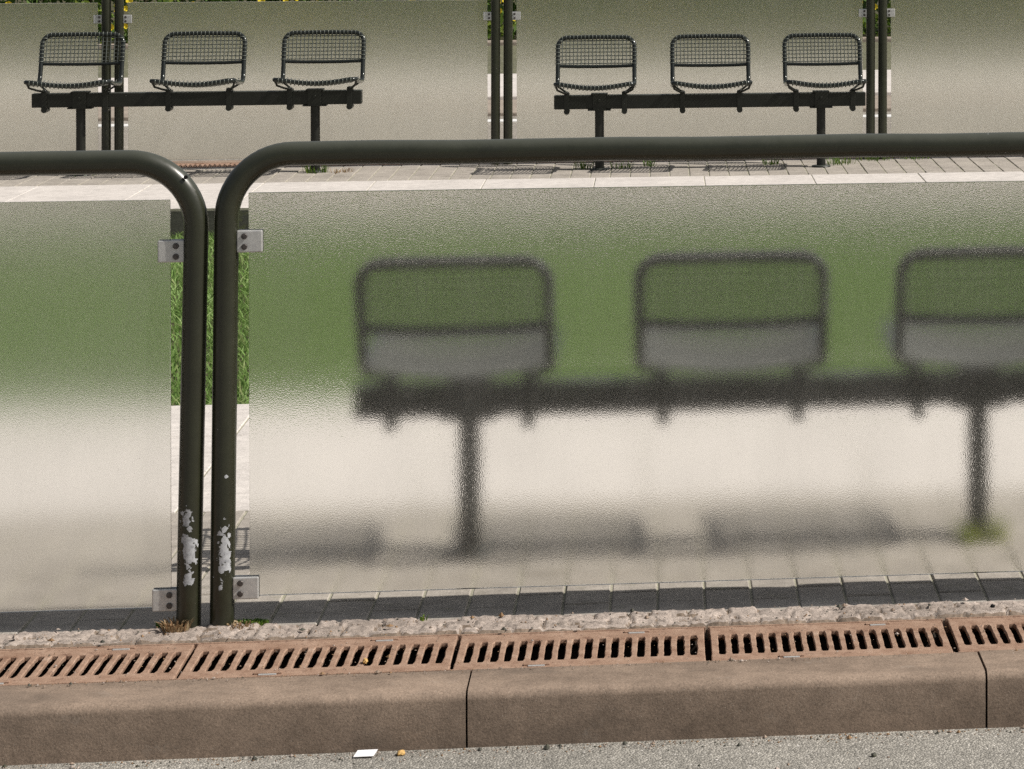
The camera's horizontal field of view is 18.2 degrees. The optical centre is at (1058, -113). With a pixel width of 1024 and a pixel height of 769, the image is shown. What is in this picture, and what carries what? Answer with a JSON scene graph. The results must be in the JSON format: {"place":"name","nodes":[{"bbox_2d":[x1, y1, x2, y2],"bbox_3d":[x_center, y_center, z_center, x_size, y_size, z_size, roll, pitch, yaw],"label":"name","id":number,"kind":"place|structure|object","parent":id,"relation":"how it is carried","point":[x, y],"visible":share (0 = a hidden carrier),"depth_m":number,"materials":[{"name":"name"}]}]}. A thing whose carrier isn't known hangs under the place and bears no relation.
{"place":"outdoors","nodes":[
{"label":"outdoors","id":0,"kind":"place"},
{"bbox_2d":[175,163,230,167],"bbox_3d":[-4.881,1.560,17.228,0.504,0.034,0.293,0,0,-7],"label":"drain grate","id":1,"kind":"object","parent":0,"point":[194,165],"visible":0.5,"depth_m":17.30,"materials":[{"name":"metal"}]},
{"bbox_2d":[171,231,248,405],"bbox_3d":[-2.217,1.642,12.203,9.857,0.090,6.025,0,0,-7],"label":"grass","id":2,"kind":"structure","parent":0,"point":[176,276],"depth_m":11.72,"materials":[{"name":"green plant"}]},
{"bbox_2d":[171,404,248,512],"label":"platform edge slabs","id":3,"kind":"structure","parent":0,"point":[242,475],"depth_m":8.34,"materials":[{"name":"concrete"}]},
{"bbox_2d":[226,162,309,167],"bbox_3d":[-4.379,1.558,17.293,0.504,0.034,0.293,0,0,-7],"label":"drain grate","id":4,"kind":"object","parent":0,"point":[233,164],"visible":0.13,"depth_m":17.23,"materials":[{"name":"metal"}]},
{"bbox_2d":[320,164,410,165],"bbox_3d":[-3.877,1.557,17.358,0.504,0.034,0.293,0,0,-7],"label":"drain grate","id":5,"kind":"object","parent":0,"point":[367,164],"visible":0.25,"depth_m":17.26,"materials":[{"name":"metal"}]},
{"bbox_2d":[0,0,890,43],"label":"planting bed","id":6,"kind":"object","parent":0,"point":[126,13],"depth_m":42.13,"materials":[{"name":"green plant"}]},
{"bbox_2d":[0,0,890,43],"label":"hedge","id":7,"kind":"object","parent":6,"relation":"on","point":[99,2],"visible":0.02,"depth_m":32.59,"materials":[{"name":"green plant"}]},
{"bbox_2d":[98,42,890,77],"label":"dark lane","id":8,"kind":"structure","parent":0,"point":[515,59],"depth_m":29.14,"materials":[{"name":"grey asphalt"}]},
{"bbox_2d":[98,111,890,160],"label":"road","id":9,"kind":"structure","parent":0,"point":[489,131],"depth_m":21.11,"materials":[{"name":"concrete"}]},
{"bbox_2d":[172,160,241,162],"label":"kerb","id":10,"kind":"structure","parent":9,"relation":"on","point":[220,161],"depth_m":17.46,"materials":[{"name":"concrete"}]},
{"bbox_2d":[98,114,890,126],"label":"road marking","id":11,"kind":"object","parent":9,"relation":"on","point":[489,120],"depth_m":22.04,"materials":[{"name":"paint"}]},
{"bbox_2d":[98,70,890,99],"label":"footpath","id":12,"kind":"structure","parent":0,"point":[515,84],"depth_m":25.10,"materials":[{"name":"grey concrete"}]},
{"bbox_2d":[98,95,890,120],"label":"parking strip","id":13,"kind":"object","parent":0,"point":[501,108],"depth_m":22.88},
{"bbox_2d":[0,511,1023,634],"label":"pavement","id":14,"kind":"structure","parent":0,"point":[308,609],"depth_m":6.68,"materials":[{"name":"concrete"}]},
{"bbox_2d":[0,150,208,627],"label":"glass barrier","id":15,"kind":"object","parent":14,"relation":"on","point":[85,405],"visible":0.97,"depth_m":6.40,"materials":[{"name":"glass"}]},
{"bbox_2d":[154,621,172,627],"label":"weed tuft","id":16,"kind":"object","parent":14,"relation":"on","point":[157,626],"visible":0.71,"depth_m":6.43,"materials":[{"name":"green plant"}]},
{"bbox_2d":[237,618,268,625],"bbox_3d":[-1.684,1.531,6.451,0.086,0.016,0.031,0,0,-7],"label":"weed tuft","id":17,"kind":"object","parent":14,"relation":"on","point":[261,622],"visible":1,"depth_m":6.45,"materials":[{"name":"green plant"}]},
{"bbox_2d":[210,132,1023,625],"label":"glass barrier","id":18,"kind":"object","parent":14,"relation":"on","point":[536,388],"visible":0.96,"depth_m":6.54,"materials":[{"name":"glass"}]},
{"bbox_2d":[0,726,1023,768],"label":"road","id":19,"kind":"structure","parent":0,"point":[990,748],"depth_m":5.86,"materials":[{"name":"grey asphalt"}]},
{"bbox_2d":[353,749,377,756],"bbox_3d":[-1.311,1.636,5.859,0.044,0.009,0.018,0,0,-5],"label":"paper scrap","id":20,"kind":"object","parent":19,"relation":"on","point":[365,753],"visible":1,"depth_m":5.86,"materials":[{"name":"white paper"}]},
{"bbox_2d":[397,750,404,755],"bbox_3d":[-1.246,1.639,5.872,0.015,0.011,0.024,0,0,10],"label":"leaf crumb","id":21,"kind":"object","parent":19,"relation":"on","point":[400,752],"visible":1,"depth_m":5.87,"materials":[{"name":"plant"}]},
{"bbox_2d":[0,649,1023,765],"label":"kerb","id":22,"kind":"structure","parent":19,"relation":"on","point":[183,719],"depth_m":5.95,"materials":[{"name":"concrete"}]},
{"bbox_2d":[0,598,1023,768],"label":"grit","id":23,"kind":"object","parent":19,"relation":"on","point":[546,746],"visible":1,"depth_m":6.04,"materials":[{"name":"grey gravel"}]},
{"bbox_2d":[0,600,1023,648],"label":"cobble strip","id":24,"kind":"object","parent":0,"point":[733,616],"visible":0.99,"depth_m":6.44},
{"bbox_2d":[154,616,194,633],"bbox_3d":[-1.825,1.522,6.399,0.084,0.028,0.084,0,0,-7],"label":"weed tuft","id":25,"kind":"object","parent":24,"relation":"on","point":[173,626],"visible":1,"depth_m":6.38,"materials":[{"name":"beige plant"}]},
{"bbox_2d":[227,619,253,628],"bbox_3d":[-1.691,1.528,6.421,0.057,0.015,0.050,0,0,21],"label":"weed tuft","id":26,"kind":"object","parent":24,"relation":"on","point":[235,622],"visible":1,"depth_m":6.42,"materials":[{"name":"beige plant"}]},
{"bbox_2d":[0,156,1023,186],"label":"pavement","id":27,"kind":"structure","parent":0,"point":[209,175],"depth_m":16.81,"materials":[{"name":"concrete"}]},
{"bbox_2d":[0,0,110,151],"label":"glass barrier","id":28,"kind":"object","parent":27,"relation":"on","point":[25,28],"visible":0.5,"depth_m":16.91,"materials":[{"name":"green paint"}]},
{"bbox_2d":[23,29,366,176],"bbox_3d":[-4.635,1.168,16.692,1.742,0.772,0.533,0,0,-7],"label":"bench","id":29,"kind":"object","parent":27,"relation":"on","point":[107,99],"visible":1,"depth_m":16.75,"materials":[{"name":"paint"}]},
{"bbox_2d":[114,0,499,164],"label":"glass barrier","id":30,"kind":"object","parent":27,"relation":"on","point":[426,70],"visible":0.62,"depth_m":17.09,"materials":[{"name":"clear glass"}]},
{"bbox_2d":[302,165,329,173],"bbox_3d":[-4.021,1.516,16.774,0.186,0.059,0.171,0,0,-7],"label":"weed tuft","id":31,"kind":"object","parent":27,"relation":"on","point":[325,169],"visible":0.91,"depth_m":16.74,"materials":[{"name":"plant"}]},
{"bbox_2d":[329,167,354,173],"bbox_3d":[-3.875,1.530,16.764,0.136,0.032,0.152,0,0,44],"label":"weed tuft","id":32,"kind":"object","parent":27,"relation":"on","point":[348,169],"visible":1,"depth_m":16.78,"materials":[{"name":"beige plant"}]},
{"bbox_2d":[573,161,594,169],"bbox_3d":[-2.593,1.512,16.930,0.146,0.059,0.144,0,0,6],"label":"weed tuft","id":33,"kind":"object","parent":27,"relation":"on","point":[582,167],"visible":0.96,"depth_m":16.90,"materials":[{"name":"green plant"}]},
{"bbox_2d":[610,161,634,168],"bbox_3d":[-2.385,1.520,16.979,0.147,0.041,0.126,0,0,-30],"label":"weed tuft","id":34,"kind":"object","parent":27,"relation":"on","point":[621,166],"visible":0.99,"depth_m":16.97,"materials":[{"name":"green plant"}]},
{"bbox_2d":[643,160,656,166],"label":"weed tuft","id":35,"kind":"object","parent":27,"relation":"on","point":[650,164],"visible":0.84,"depth_m":17.10,"materials":[{"name":"green plant"}]},
{"bbox_2d":[503,0,874,164],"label":"glass barrier","id":36,"kind":"object","parent":27,"relation":"on","point":[652,28],"visible":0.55,"depth_m":17.34,"materials":[{"name":"clear glass"}]},
{"bbox_2d":[553,32,866,170],"bbox_3d":[-1.903,1.177,16.934,1.693,0.737,0.533,0,0,-7],"label":"bench","id":37,"kind":"object","parent":27,"relation":"on","point":[820,101],"visible":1,"depth_m":17.00,"materials":[{"name":"paint"}]},
{"bbox_2d":[761,159,778,164],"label":"weed tuft","id":38,"kind":"object","parent":27,"relation":"on","point":[772,163],"visible":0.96,"depth_m":17.18,"materials":[{"name":"plant"}]},
{"bbox_2d":[826,157,855,164],"bbox_3d":[-1.210,1.512,17.183,0.197,0.050,0.189,0,0,-7],"label":"weed tuft","id":39,"kind":"object","parent":27,"relation":"on","point":[836,161],"visible":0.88,"depth_m":17.18,"materials":[{"name":"green plant"}]},
{"bbox_2d":[857,157,892,161],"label":"weed tuft","id":40,"kind":"object","parent":27,"relation":"on","point":[868,158],"visible":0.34,"depth_m":17.40,"materials":[{"name":"green plant"}]},
{"bbox_2d":[901,157,928,159],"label":"weed tuft","id":41,"kind":"object","parent":27,"relation":"on","point":[915,158],"visible":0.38,"depth_m":17.50,"materials":[{"name":"green plant"}]},
{"bbox_2d":[878,0,1023,159],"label":"glass barrier","id":42,"kind":"object","parent":27,"relation":"on","point":[957,66],"visible":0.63,"depth_m":17.54,"materials":[{"name":"clear glass"}]},
{"bbox_2d":[0,171,1023,210],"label":"platform edge slabs","id":43,"kind":"structure","parent":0,"point":[210,192],"depth_m":16.05,"materials":[{"name":"concrete"}]},
{"bbox_2d":[517,161,594,163],"bbox_3d":[-2.873,1.554,17.488,0.504,0.034,0.293,0,0,-7],"label":"drain grate","id":44,"kind":"object","parent":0,"point":[560,162],"visible":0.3,"depth_m":17.36,"materials":[{"name":"metal"}]},
{"bbox_2d":[604,160,684,161],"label":"drain grate","id":45,"kind":"object","parent":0,"point":[649,161],"visible":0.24,"depth_m":17.41,"materials":[{"name":"metal"}]},
{"bbox_2d":[685,159,774,160],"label":"drain grate","id":46,"kind":"object","parent":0,"point":[727,160],"visible":0.15,"depth_m":17.47,"materials":[{"name":"metal"}]},
{"bbox_2d":[776,157,862,159],"bbox_3d":[-1.368,1.549,17.683,0.504,0.034,0.293,0,0,-7],"label":"drain grate","id":47,"kind":"object","parent":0,"point":[827,158],"visible":0.2,"depth_m":17.57,"materials":[{"name":"metal"}]},
{"bbox_2d":[966,155,1023,156],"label":"drain grate","id":48,"kind":"object","parent":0,"point":[992,156],"visible":0.19,"depth_m":17.66,"materials":[{"name":"metal"}]},
{"label":"ground","id":49,"kind":"structure","parent":0,"visible":0},
{"bbox_2d":[171,210,248,238],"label":"platform wall","id":50,"kind":"structure","parent":49,"relation":"on","point":[177,224],"depth_m":14.91,"materials":[{"name":"grey concrete"}]},
{"bbox_2d":[99,37,890,48],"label":"bed edging","id":51,"kind":"object","parent":49,"relation":"on","point":[515,42],"depth_m":31.89,"materials":[{"name":"grey concrete"}]},
{"bbox_2d":[0,630,1021,678],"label":"drain channel","id":52,"kind":"object","parent":49,"relation":"on","point":[588,650],"depth_m":6.36,"materials":[{"name":"brown metal"}]},
{"bbox_2d":[0,643,195,685],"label":"drain grate","id":53,"kind":"object","parent":52,"relation":"on","point":[87,655],"visible":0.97,"depth_m":6.16,"materials":[{"name":"metal"}]},
{"bbox_2d":[175,634,459,679],"bbox_3d":[-1.473,1.549,6.189,0.526,0.034,0.293,0,0,-7],"label":"drain grate","id":54,"kind":"object","parent":52,"relation":"on","point":[351,647],"visible":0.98,"depth_m":6.21,"materials":[{"name":"metal"}]},
{"bbox_2d":[451,626,705,674],"bbox_3d":[-0.963,1.548,6.255,0.501,0.034,0.293,0,0,-7],"label":"drain grate","id":55,"kind":"object","parent":52,"relation":"on","point":[673,636],"visible":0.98,"depth_m":6.29,"materials":[{"name":"metal"}]},
{"bbox_2d":[708,619,955,660],"bbox_3d":[-0.468,1.547,6.319,0.489,0.034,0.293,0,0,-7],"label":"drain grate","id":56,"kind":"object","parent":52,"relation":"on","point":[828,631],"visible":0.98,"depth_m":6.36,"materials":[{"name":"metal"}]},
{"bbox_2d":[945,615,1023,655],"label":"drain grate","id":57,"kind":"object","parent":52,"relation":"on","point":[968,626],"visible":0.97,"depth_m":6.41,"materials":[{"name":"metal"}]}
]}

